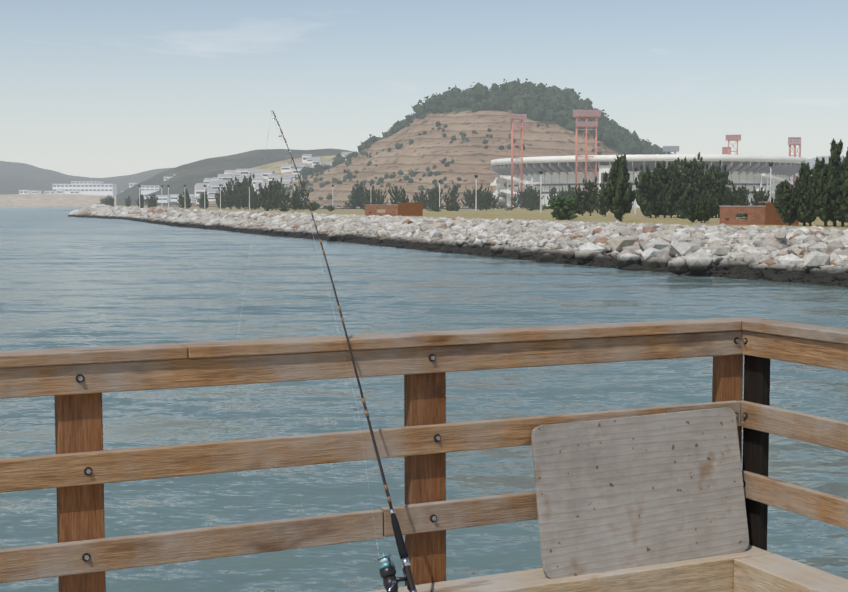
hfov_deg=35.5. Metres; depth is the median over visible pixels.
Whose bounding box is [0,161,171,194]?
ridge
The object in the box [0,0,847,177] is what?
sky
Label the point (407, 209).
brick building
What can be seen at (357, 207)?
parking lot cars
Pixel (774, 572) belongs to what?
pier curb
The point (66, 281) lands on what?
water
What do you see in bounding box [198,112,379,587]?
fishing line
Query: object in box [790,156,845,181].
ridge
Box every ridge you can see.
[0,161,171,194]
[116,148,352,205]
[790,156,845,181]
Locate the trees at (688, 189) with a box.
[573,152,781,222]
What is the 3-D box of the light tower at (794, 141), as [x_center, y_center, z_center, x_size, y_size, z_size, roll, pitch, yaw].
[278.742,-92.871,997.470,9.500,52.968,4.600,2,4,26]
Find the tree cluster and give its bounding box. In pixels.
[771,138,847,226]
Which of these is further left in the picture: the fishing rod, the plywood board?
the fishing rod
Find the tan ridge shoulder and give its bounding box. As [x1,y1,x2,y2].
[195,155,335,203]
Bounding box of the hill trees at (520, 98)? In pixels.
[202,78,790,201]
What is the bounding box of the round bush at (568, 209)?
[542,195,580,219]
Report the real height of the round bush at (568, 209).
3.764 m
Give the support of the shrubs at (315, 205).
on the ground
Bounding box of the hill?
[73,90,635,207]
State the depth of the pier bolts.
4.68 m
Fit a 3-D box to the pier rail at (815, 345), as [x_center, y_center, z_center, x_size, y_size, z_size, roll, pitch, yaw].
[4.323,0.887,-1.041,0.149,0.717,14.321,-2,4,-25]
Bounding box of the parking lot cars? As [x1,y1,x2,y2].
[318,206,491,208]
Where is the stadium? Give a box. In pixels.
[490,154,806,207]
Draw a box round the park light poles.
[138,162,773,214]
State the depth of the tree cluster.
122.87 m
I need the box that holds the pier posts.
[54,354,742,591]
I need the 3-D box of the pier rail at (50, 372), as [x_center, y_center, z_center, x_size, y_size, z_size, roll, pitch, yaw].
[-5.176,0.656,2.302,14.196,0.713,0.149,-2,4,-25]
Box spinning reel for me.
[372,553,409,591]
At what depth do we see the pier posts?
4.72 m
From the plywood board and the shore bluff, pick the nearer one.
the plywood board
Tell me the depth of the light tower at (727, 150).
925.83 m
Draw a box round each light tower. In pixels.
[508,114,530,206]
[573,110,600,196]
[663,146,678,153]
[722,135,740,154]
[788,137,800,186]
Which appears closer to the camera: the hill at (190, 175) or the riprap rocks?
the riprap rocks
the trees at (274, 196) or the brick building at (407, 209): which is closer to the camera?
the brick building at (407, 209)
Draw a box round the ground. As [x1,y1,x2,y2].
[114,205,847,280]
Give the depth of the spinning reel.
4.20 m
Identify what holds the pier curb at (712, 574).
on the pier deck
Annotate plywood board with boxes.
[531,407,748,578]
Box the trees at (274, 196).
[256,177,793,210]
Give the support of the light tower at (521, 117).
on the ground
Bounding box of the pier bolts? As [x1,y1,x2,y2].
[76,337,747,561]
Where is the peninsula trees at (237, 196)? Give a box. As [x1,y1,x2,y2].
[99,174,265,209]
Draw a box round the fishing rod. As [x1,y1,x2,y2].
[271,110,416,591]
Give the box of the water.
[0,207,847,591]
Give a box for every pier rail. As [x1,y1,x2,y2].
[0,318,741,582]
[722,317,847,528]
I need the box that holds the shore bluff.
[0,194,115,206]
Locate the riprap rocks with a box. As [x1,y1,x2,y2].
[68,202,847,286]
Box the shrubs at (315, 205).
[264,199,754,218]
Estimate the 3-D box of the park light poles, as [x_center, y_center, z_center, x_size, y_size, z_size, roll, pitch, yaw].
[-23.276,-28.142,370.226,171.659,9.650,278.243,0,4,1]
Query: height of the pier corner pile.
2.558 m
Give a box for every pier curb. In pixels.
[368,545,771,591]
[733,553,847,591]
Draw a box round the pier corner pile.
[742,355,769,550]
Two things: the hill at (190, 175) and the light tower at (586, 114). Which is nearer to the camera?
the light tower at (586, 114)
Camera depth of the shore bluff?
2869.32 m
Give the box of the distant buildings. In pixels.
[19,152,351,203]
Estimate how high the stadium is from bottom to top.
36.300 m
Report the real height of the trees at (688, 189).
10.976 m
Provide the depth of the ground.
233.12 m
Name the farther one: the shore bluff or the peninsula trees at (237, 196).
the shore bluff

